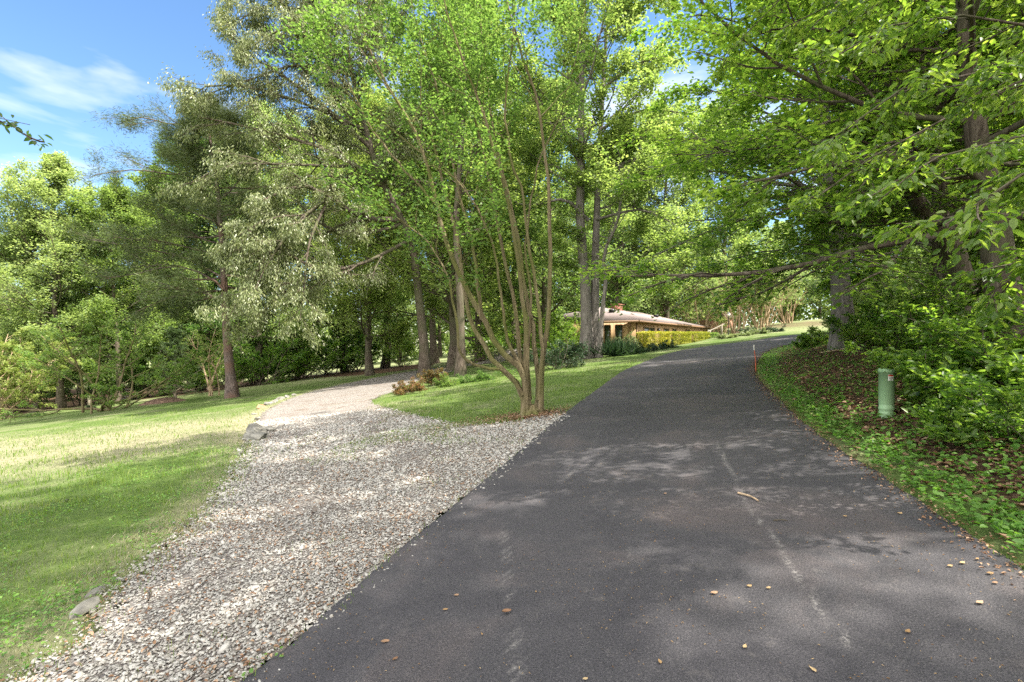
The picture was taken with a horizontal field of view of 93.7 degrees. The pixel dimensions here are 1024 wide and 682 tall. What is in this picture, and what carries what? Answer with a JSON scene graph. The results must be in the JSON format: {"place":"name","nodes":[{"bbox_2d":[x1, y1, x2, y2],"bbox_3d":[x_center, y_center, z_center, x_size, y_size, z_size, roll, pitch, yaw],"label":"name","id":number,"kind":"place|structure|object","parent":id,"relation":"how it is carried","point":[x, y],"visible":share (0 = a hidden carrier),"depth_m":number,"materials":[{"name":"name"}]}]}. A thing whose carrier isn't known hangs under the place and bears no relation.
{"place":"outdoors","nodes":[
{"label":"outdoors","id":0,"kind":"place"},
{"bbox_2d":[0,0,946,350],"label":"sky","id":1,"kind":"structure","parent":0,"point":[61,61],"materials":[{"name":"blue"}]},
{"bbox_2d":[0,319,1023,681],"bbox_3d":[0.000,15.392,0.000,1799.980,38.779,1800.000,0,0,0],"label":"ground","id":2,"kind":"structure","parent":0,"point":[68,421],"depth_m":8.53,"materials":[{"name":"green plant"}]},
{"bbox_2d":[0,112,53,151],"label":"branch","id":3,"kind":"object","parent":2,"relation":"on","point":[18,129],"visible":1,"depth_m":3.25,"materials":[{"name":"green plant"}]},
{"bbox_2d":[0,326,82,419],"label":"bright shrub tree","id":4,"kind":"object","parent":2,"relation":"on","point":[26,382],"visible":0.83,"depth_m":34.27,"materials":[{"name":"green plant"}]},
{"bbox_2d":[0,206,123,412],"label":"broadleaf tree","id":5,"kind":"object","parent":2,"relation":"on","point":[35,247],"visible":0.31,"depth_m":40.82,"materials":[{"name":"green plant"}]},
{"bbox_2d":[0,150,133,408],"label":"broadleaf tree","id":6,"kind":"object","parent":2,"relation":"on","point":[56,170],"visible":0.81,"depth_m":39.42,"materials":[{"name":"green plant"}]},
{"bbox_2d":[69,596,99,619],"bbox_3d":[-3.061,1.921,3.444,0.136,0.092,0.219,-10,9,1],"label":"rock","id":7,"kind":"object","parent":2,"relation":"on","point":[84,606],"visible":0.86,"depth_m":3.42,"materials":[{"name":"beige stone"}]},
{"bbox_2d":[43,357,127,405],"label":"understory shrub","id":8,"kind":"object","parent":2,"relation":"on","point":[68,394],"visible":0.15,"depth_m":46.52,"materials":[{"name":"green plant"}]},
{"bbox_2d":[0,314,207,422],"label":"tree","id":9,"kind":"object","parent":2,"relation":"on","point":[107,403],"visible":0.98,"depth_m":29.00,"materials":[{"name":"green plant"}]},
{"bbox_2d":[44,177,191,401],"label":"broadleaf tree","id":10,"kind":"object","parent":2,"relation":"on","point":[114,204],"visible":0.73,"depth_m":41.13,"materials":[{"name":"green plant"}]},
{"bbox_2d":[85,349,169,403],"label":"understory shrub","id":11,"kind":"object","parent":2,"relation":"on","point":[141,368],"visible":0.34,"depth_m":44.13,"materials":[{"name":"green plant"}]},
{"bbox_2d":[77,163,245,395],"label":"broadleaf tree","id":12,"kind":"object","parent":2,"relation":"on","point":[134,178],"visible":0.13,"depth_m":45.70,"materials":[{"name":"green plant"}]},
{"bbox_2d":[138,397,185,405],"bbox_3d":[-23.395,4.048,32.130,3.200,0.588,1.800,0,0,0],"label":"mulch mound","id":13,"kind":"object","parent":2,"relation":"on","point":[162,400],"visible":0.84,"depth_m":31.66,"materials":[{"name":"soil"}]},
{"bbox_2d":[139,323,206,397],"bbox_3d":[-27.056,1.560,38.838,3.665,6.130,4.248,0,0,36],"label":"shrub","id":14,"kind":"object","parent":2,"relation":"on","point":[172,334],"visible":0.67,"depth_m":38.59,"materials":[{"name":"plant"}]},
{"bbox_2d":[54,81,325,398],"bbox_3d":[-19.010,-6.078,29.610,14.019,19.452,11.997,0,0,-39],"label":"pine tree","id":15,"kind":"object","parent":2,"relation":"on","point":[190,155],"visible":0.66,"depth_m":28.49,"materials":[{"name":"green plant"}]},
{"bbox_2d":[147,329,233,395],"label":"understory shrub","id":16,"kind":"object","parent":2,"relation":"on","point":[198,381],"visible":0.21,"depth_m":47.19,"materials":[{"name":"green plant"}]},
{"bbox_2d":[107,127,276,390],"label":"broadleaf tree","id":17,"kind":"object","parent":2,"relation":"on","point":[207,330],"visible":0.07,"depth_m":46.76,"materials":[{"name":"green plant"}]},
{"bbox_2d":[181,320,239,395],"bbox_3d":[-21.596,1.300,34.471,3.875,5.579,5.262,0,0,-35],"label":"sapling","id":18,"kind":"object","parent":2,"relation":"on","point":[201,358],"visible":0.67,"depth_m":34.10,"materials":[{"name":"green plant"}]},
{"bbox_2d":[189,347,254,388],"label":"understory shrub","id":19,"kind":"object","parent":2,"relation":"on","point":[215,382],"visible":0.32,"depth_m":46.70,"materials":[{"name":"green plant"}]},
{"bbox_2d":[153,95,318,384],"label":"broadleaf tree","id":20,"kind":"object","parent":2,"relation":"on","point":[299,173],"visible":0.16,"depth_m":49.15,"materials":[{"name":"green plant"}]},
{"bbox_2d":[221,332,279,385],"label":"understory shrub","id":21,"kind":"object","parent":2,"relation":"on","point":[237,349],"visible":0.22,"depth_m":49.55,"materials":[{"name":"green plant"}]},
{"bbox_2d":[221,335,307,384],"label":"understory shrub","id":22,"kind":"object","parent":2,"relation":"on","point":[242,361],"visible":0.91,"depth_m":45.72,"materials":[{"name":"green plant"}]},
{"bbox_2d":[246,321,309,381],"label":"understory shrub","id":23,"kind":"object","parent":2,"relation":"on","point":[264,341],"visible":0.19,"depth_m":51.55,"materials":[{"name":"green plant"}]},
{"bbox_2d":[1,348,569,681],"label":"gravel lane","id":24,"kind":"structure","parent":2,"relation":"on","point":[356,396],"depth_m":4.49,"materials":[{"name":"grey gravel"}]},
{"bbox_2d":[0,408,560,681],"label":"leaf scraps","id":25,"kind":"object","parent":24,"relation":"on","point":[205,662],"visible":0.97,"depth_m":4.30,"materials":[{"name":"brown plant"}]},
{"bbox_2d":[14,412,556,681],"bbox_3d":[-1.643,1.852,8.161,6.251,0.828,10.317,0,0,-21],"label":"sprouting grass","id":26,"kind":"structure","parent":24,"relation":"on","point":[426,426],"depth_m":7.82,"materials":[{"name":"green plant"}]},
{"bbox_2d":[148,0,449,376],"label":"willow oak tree","id":27,"kind":"object","parent":2,"relation":"on","point":[289,232],"visible":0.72,"depth_m":24.47,"materials":[{"name":"green plant"}]},
{"bbox_2d":[221,118,376,378],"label":"broadleaf tree","id":28,"kind":"object","parent":2,"relation":"on","point":[301,201],"visible":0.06,"depth_m":52.76,"materials":[{"name":"green plant"}]},
{"bbox_2d":[263,328,349,380],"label":"understory shrub","id":29,"kind":"object","parent":2,"relation":"on","point":[309,353],"visible":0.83,"depth_m":49.39,"materials":[{"name":"green plant"}]},
{"bbox_2d":[277,317,364,374],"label":"understory shrub","id":30,"kind":"object","parent":2,"relation":"on","point":[320,356],"visible":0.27,"depth_m":55.61,"materials":[{"name":"green plant"}]},
{"bbox_2d":[285,112,390,372],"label":"broadleaf tree","id":31,"kind":"object","parent":2,"relation":"on","point":[353,331],"visible":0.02,"depth_m":55.99,"materials":[{"name":"green plant"}]},
{"bbox_2d":[319,317,394,371],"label":"understory shrub","id":32,"kind":"object","parent":2,"relation":"on","point":[349,348],"visible":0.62,"depth_m":55.44,"materials":[{"name":"green plant"}]},
{"bbox_2d":[298,78,421,375],"bbox_3d":[-13.209,-9.078,40.285,11.294,24.362,13.787,0,0,-39],"label":"broadleaf tree","id":33,"kind":"object","parent":2,"relation":"on","point":[369,303],"visible":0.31,"depth_m":38.30,"materials":[{"name":"green plant"}]},
{"bbox_2d":[304,91,445,368],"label":"broadleaf tree","id":34,"kind":"object","parent":2,"relation":"on","point":[388,362],"visible":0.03,"depth_m":55.48,"materials":[{"name":"green plant"}]},
{"bbox_2d":[362,330,418,366],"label":"understory shrub","id":35,"kind":"object","parent":2,"relation":"on","point":[409,348],"visible":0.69,"depth_m":56.96,"materials":[{"name":"green plant"}]},
{"bbox_2d":[372,235,439,360],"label":"broadleaf tree","id":36,"kind":"object","parent":2,"relation":"on","point":[414,318],"visible":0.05,"depth_m":89.95,"materials":[{"name":"green plant"}]},
{"bbox_2d":[389,377,428,394],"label":"reddish shrub","id":37,"kind":"object","parent":2,"relation":"on","point":[413,387],"visible":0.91,"depth_m":19.23,"materials":[{"name":"brown plant"}]},
{"bbox_2d":[352,95,481,363],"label":"broadleaf tree","id":38,"kind":"object","parent":2,"relation":"on","point":[434,356],"depth_m":55.41,"materials":[{"name":"green plant"}]},
{"bbox_2d":[416,367,453,385],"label":"reddish shrub","id":39,"kind":"object","parent":2,"relation":"on","point":[430,375],"visible":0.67,"depth_m":20.93,"materials":[{"name":"brown plant"}]},
{"bbox_2d":[413,248,472,356],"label":"broadleaf tree","id":40,"kind":"object","parent":2,"relation":"on","point":[439,335],"visible":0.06,"depth_m":95.82,"materials":[{"name":"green plant"}]},
{"bbox_2d":[259,0,630,415],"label":"crape myrtle","id":41,"kind":"object","parent":2,"relation":"on","point":[519,363],"visible":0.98,"depth_m":9.77,"materials":[{"name":"green plant"}]},
{"bbox_2d":[356,0,535,375],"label":"shade tree","id":42,"kind":"object","parent":2,"relation":"on","point":[460,366],"visible":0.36,"depth_m":26.77,"materials":[{"name":"green plant"}]},
{"bbox_2d":[432,373,459,388],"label":"bed fern","id":43,"kind":"object","parent":2,"relation":"on","point":[442,382],"visible":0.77,"depth_m":19.99,"materials":[{"name":"green plant"}]},
{"bbox_2d":[338,0,570,370],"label":"broadleaf tree","id":44,"kind":"object","parent":2,"relation":"on","point":[430,293],"visible":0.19,"depth_m":32.41,"materials":[{"name":"green plant"}]},
{"bbox_2d":[381,68,544,362],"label":"broadleaf tree","id":45,"kind":"object","parent":2,"relation":"on","point":[477,321],"visible":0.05,"depth_m":43.62,"materials":[{"name":"green plant"}]},
{"bbox_2d":[19,239,926,380],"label":"distant woods","id":46,"kind":"object","parent":2,"relation":"on","point":[801,316],"visible":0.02,"depth_m":102.00,"materials":[{"name":"green plant"}]},
{"bbox_2d":[429,403,571,431],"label":"root litter","id":47,"kind":"object","parent":2,"relation":"on","point":[547,411],"visible":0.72,"depth_m":9.88,"materials":[{"name":"brown plant"}]},
{"bbox_2d":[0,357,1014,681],"bbox_3d":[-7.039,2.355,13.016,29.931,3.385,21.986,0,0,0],"label":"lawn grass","id":48,"kind":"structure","parent":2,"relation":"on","point":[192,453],"depth_m":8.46,"materials":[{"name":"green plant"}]},
{"bbox_2d":[464,120,556,347],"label":"broadleaf tree","id":49,"kind":"object","parent":2,"relation":"on","point":[504,277],"visible":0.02,"depth_m":48.25,"materials":[{"name":"green plant"}]},
{"bbox_2d":[496,308,570,357],"bbox_3d":[0.961,-0.314,36.111,5.549,4.149,5.641,0,0,-22],"label":"understory shrub","id":50,"kind":"object","parent":2,"relation":"on","point":[511,338],"visible":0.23,"depth_m":34.81,"materials":[{"name":"green plant"}]},
{"bbox_2d":[511,206,579,313],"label":"broadleaf tree","id":51,"kind":"object","parent":2,"relation":"on","point":[571,309],"visible":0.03,"depth_m":76.48,"materials":[{"name":"green plant"}]},
{"bbox_2d":[520,316,579,358],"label":"understory shrub","id":52,"kind":"object","parent":2,"relation":"on","point":[559,336],"visible":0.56,"depth_m":32.70,"materials":[{"name":"green plant"}]},
{"bbox_2d":[472,57,640,350],"bbox_3d":[3.808,-10.840,40.522,13.086,24.516,14.546,0,0,-30],"label":"broadleaf tree","id":53,"kind":"object","parent":2,"relation":"on","point":[536,226],"visible":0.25,"depth_m":38.48,"materials":[{"name":"green plant"}]},
{"bbox_2d":[535,308,580,349],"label":"understory shrub","id":54,"kind":"object","parent":2,"relation":"on","point":[572,319],"visible":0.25,"depth_m":41.31,"materials":[{"name":"green plant"}]},
{"bbox_2d":[529,339,587,368],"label":"bed shrub","id":55,"kind":"object","parent":2,"relation":"on","point":[552,360],"visible":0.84,"depth_m":22.92,"materials":[{"name":"green plant"}]},
{"bbox_2d":[549,342,588,362],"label":"bed shrub","id":56,"kind":"object","parent":2,"relation":"on","point":[575,347],"visible":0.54,"depth_m":27.15,"materials":[{"name":"green plant"}]},
{"bbox_2d":[465,0,711,359],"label":"twin trunk tree","id":57,"kind":"object","parent":2,"relation":"on","point":[603,160],"visible":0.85,"depth_m":27.50,"materials":[{"name":"green plant"}]},
{"bbox_2d":[552,172,629,310],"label":"broadleaf tree","id":58,"kind":"object","parent":2,"relation":"on","point":[568,301],"visible":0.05,"depth_m":78.20,"materials":[{"name":"green plant"}]},
{"bbox_2d":[514,304,711,346],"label":"house","id":59,"kind":"structure","parent":2,"relation":"on","point":[616,324],"depth_m":44.36,"materials":[{"name":"brown wood"}]},
{"bbox_2d":[546,147,682,316],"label":"broadleaf tree","id":60,"kind":"object","parent":2,"relation":"on","point":[622,249],"visible":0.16,"depth_m":60.13,"materials":[{"name":"green plant"}]},
{"bbox_2d":[583,336,651,355],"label":"yucca","id":61,"kind":"object","parent":2,"relation":"on","point":[620,347],"visible":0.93,"depth_m":28.17,"materials":[{"name":"green plant"}]},
{"bbox_2d":[636,331,670,348],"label":"hedge","id":62,"kind":"object","parent":2,"relation":"on","point":[646,334],"visible":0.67,"depth_m":38.41,"materials":[{"name":"yellow plant"}]},
{"bbox_2d":[662,331,691,344],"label":"hedge","id":63,"kind":"object","parent":2,"relation":"on","point":[683,340],"visible":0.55,"depth_m":39.51,"materials":[{"name":"yellow plant"}]},
{"bbox_2d":[603,98,753,317],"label":"broadleaf tree","id":64,"kind":"object","parent":2,"relation":"on","point":[692,211],"visible":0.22,"depth_m":60.92,"materials":[{"name":"green plant"}]},
{"bbox_2d":[671,281,748,333],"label":"pale crape myrtle","id":65,"kind":"object","parent":2,"relation":"on","point":[722,321],"visible":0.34,"depth_m":59.12,"materials":[{"name":"green plant"}]},
{"bbox_2d":[640,85,785,329],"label":"broadleaf tree","id":66,"kind":"object","parent":2,"relation":"on","point":[714,213],"visible":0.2,"depth_m":65.64,"materials":[{"name":"green plant"}]},
{"bbox_2d":[686,276,746,333],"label":"pale crape myrtle","id":67,"kind":"object","parent":2,"relation":"on","point":[718,329],"visible":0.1,"depth_m":63.84,"materials":[{"name":"green plant"}]},
{"bbox_2d":[697,255,793,333],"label":"pale crape myrtle","id":68,"kind":"object","parent":2,"relation":"on","point":[733,329],"visible":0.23,"depth_m":49.41,"materials":[{"name":"beige plant"}]},
{"bbox_2d":[711,251,811,330],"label":"pale crape myrtle","id":69,"kind":"object","parent":2,"relation":"on","point":[763,321],"visible":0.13,"depth_m":49.08,"materials":[{"name":"beige plant"}]},
{"bbox_2d":[747,260,801,327],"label":"pale crape myrtle","id":70,"kind":"object","parent":2,"relation":"on","point":[787,298],"visible":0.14,"depth_m":55.04,"materials":[{"name":"beige plant"}]},
{"bbox_2d":[750,221,823,321],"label":"broadleaf tree","id":71,"kind":"object","parent":2,"relation":"on","point":[796,311],"visible":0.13,"depth_m":93.43,"materials":[{"name":"green plant"}]},
{"bbox_2d":[760,260,822,323],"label":"pale crape myrtle","id":72,"kind":"object","parent":2,"relation":"on","point":[787,316],"visible":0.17,"depth_m":61.18,"materials":[{"name":"beige plant"}]},
{"bbox_2d":[571,0,1023,349],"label":"beech tree","id":73,"kind":"object","parent":2,"relation":"on","point":[978,128],"visible":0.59,"depth_m":7.85,"materials":[{"name":"green plant"}]},
{"bbox_2d":[783,208,830,318],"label":"broadleaf tree","id":74,"kind":"object","parent":2,"relation":"on","point":[818,308],"visible":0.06,"depth_m":89.62,"materials":[{"name":"green plant"}]},
{"bbox_2d":[794,325,828,344],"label":"bank shrub","id":75,"kind":"object","parent":2,"relation":"on","point":[803,337],"visible":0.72,"depth_m":16.94,"materials":[{"name":"green plant"}]},
{"bbox_2d":[607,0,1022,350],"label":"beech tree","id":76,"kind":"object","parent":2,"relation":"on","point":[697,89],"visible":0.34,"depth_m":14.10,"materials":[{"name":"green plant"}]},
{"bbox_2d":[753,5,966,303],"bbox_3d":[19.502,-10.102,26.756,10.911,19.503,10.350,0,0,32],"label":"broadleaf tree","id":77,"kind":"object","parent":2,"relation":"on","point":[807,281],"visible":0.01,"depth_m":28.73,"materials":[{"name":"green plant"}]},
{"bbox_2d":[706,0,1023,311],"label":"forked tree","id":78,"kind":"object","parent":2,"relation":"on","point":[917,205],"visible":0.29,"depth_m":10.03,"materials":[{"name":"green plant"}]},
{"bbox_2d":[837,314,893,350],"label":"bank shrub","id":79,"kind":"object","parent":2,"relation":"on","point":[850,333],"visible":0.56,"depth_m":12.20,"materials":[{"name":"green plant"}]},
{"bbox_2d":[711,0,1023,337],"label":"overhanging tree","id":80,"kind":"object","parent":2,"relation":"on","point":[971,160],"visible":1,"depth_m":4.01,"materials":[{"name":"green plant"}]},
{"bbox_2d":[812,289,922,344],"bbox_3d":[9.534,-0.528,12.712,1.857,1.660,2.356,0,0,-39],"label":"bank shrub","id":81,"kind":"object","parent":2,"relation":"on","point":[837,323],"visible":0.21,"depth_m":12.86,"materials":[{"name":"green plant"}]},
{"bbox_2d":[878,368,894,417],"bbox_3d":[4.946,0.727,6.339,0.185,0.747,0.185,0,0,0],"label":"utility pedestal","id":82,"kind":"object","parent":2,"relation":"on","point":[886,390],"visible":0.77,"depth_m":6.27,"materials":[{"name":"green plastic"}]},
{"bbox_2d":[756,337,1023,552],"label":"roadside weeds","id":83,"kind":"object","parent":2,"relation":"on","point":[998,526],"visible":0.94,"depth_m":4.29,"materials":[{"name":"green plant"}]},
{"bbox_2d":[758,316,1023,542],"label":"leaf litter","id":84,"kind":"object","parent":2,"relation":"on","point":[999,485],"visible":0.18,"depth_m":5.72,"materials":[{"name":"plant"}]},
{"bbox_2d":[853,246,932,312],"bbox_3d":[15.520,-2.197,19.209,3.744,3.088,3.153,0,0,-18],"label":"bank shrub","id":85,"kind":"object","parent":2,"relation":"on","point":[920,262],"visible":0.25,"depth_m":19.25,"materials":[{"name":"green plant"}]},
{"bbox_2d":[777,286,1023,498],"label":"ground cover","id":86,"kind":"object","parent":2,"relation":"on","point":[1015,445],"visible":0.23,"depth_m":5.75,"materials":[{"name":"brown plant"}]},
{"bbox_2d":[788,15,1015,283],"bbox_3d":[18.445,-9.866,21.605,10.027,17.718,8.214,0,0,17],"label":"broadleaf tree","id":87,"kind":"object","parent":2,"relation":"on","point":[906,254],"visible":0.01,"depth_m":23.35,"materials":[{"name":"green plant"}]},
{"bbox_2d":[841,288,970,350],"bbox_3d":[8.900,-0.432,10.880,1.857,1.660,2.356,0,0,1],"label":"bank shrub","id":88,"kind":"object","parent":2,"relation":"on","point":[856,317],"visible":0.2,"depth_m":11.14,"materials":[{"name":"green plant"}]},
{"bbox_2d":[859,294,965,354],"bbox_3d":[7.044,-0.068,8.034,2.094,1.475,1.650,0,0,32],"label":"bank shrub","id":89,"kind":"object","parent":2,"relation":"on","point":[882,337],"visible":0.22,"depth_m":7.99,"materials":[{"name":"green plant"}]},
{"bbox_2d":[857,271,973,348],"bbox_3d":[8.613,-0.526,9.639,2.063,1.844,2.618,0,0,-18],"label":"bank shrub","id":90,"kind":"object","parent":2,"relation":"on","point":[865,309],"visible":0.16,"depth_m":9.94,"materials":[{"name":"green plant"}]},
{"bbox_2d":[881,243,980,311],"bbox_3d":[14.854,-2.168,16.126,2.838,2.779,3.370,0,0,4],"label":"bank shrub","id":91,"kind":"object","parent":2,"relation":"on","point":[928,270],"visible":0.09,"depth_m":17.13,"materials":[{"name":"green plant"}]},
{"bbox_2d":[840,6,1023,288],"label":"broadleaf tree","id":92,"kind":"object","parent":2,"relation":"on","point":[926,253],"visible":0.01,"depth_m":19.33,"materials":[{"name":"green plant"}]},
{"bbox_2d":[841,304,1023,402],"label":"bank shrub","id":93,"kind":"object","parent":2,"relation":"on","point":[881,357],"visible":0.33,"depth_m":6.12,"materials":[{"name":"green plant"}]},
{"bbox_2d":[871,265,1023,377],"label":"bank shrub","id":94,"kind":"object","parent":2,"relation":"on","point":[946,304],"visible":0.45,"depth_m":7.17,"materials":[{"name":"green plant"}]},
{"bbox_2d":[888,340,1023,406],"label":"bank shrub","id":95,"kind":"object","parent":2,"relation":"on","point":[903,364],"visible":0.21,"depth_m":5.83,"materials":[{"name":"green plant"}]},
{"bbox_2d":[889,312,1023,403],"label":"bank shrub","id":96,"kind":"object","parent":2,"relation":"on","point":[1003,366],"visible":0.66,"depth_m":5.61,"materials":[{"name":"green plant"}]},
{"bbox_2d":[900,369,1023,443],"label":"bank shrub","id":97,"kind":"object","parent":2,"relation":"on","point":[952,417],"visible":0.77,"depth_m":4.62,"materials":[{"name":"green plant"}]},
{"bbox_2d":[931,316,1023,382],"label":"bank shrub","id":98,"kind":"object","parent":2,"relation":"on","point":[1017,343],"visible":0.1,"depth_m":5.77,"materials":[{"name":"green plant"}]},
{"bbox_2d":[940,372,1023,441],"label":"bank shrub","id":99,"kind":"object","parent":2,"relation":"on","point":[958,389],"visible":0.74,"depth_m":4.62,"materials":[{"name":"green plant"}]},
{"bbox_2d":[240,334,1023,681],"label":"road","id":100,"kind":"structure","parent":0,"point":[540,510],"depth_m":3.09,"materials":[{"name":"grey asphalt"}]},
{"bbox_2d":[255,394,1021,681],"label":"seed husks","id":101,"kind":"object","parent":100,"relation":"on","point":[693,576],"visible":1,"depth_m":2.91,"materials":[{"name":"beige plant"}]},
{"bbox_2d":[746,345,1023,599],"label":"edge debris","id":102,"kind":"object","parent":100,"relation":"on","point":[944,527],"visible":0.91,"depth_m":4.05,"materials":[{"name":"brown plant"}]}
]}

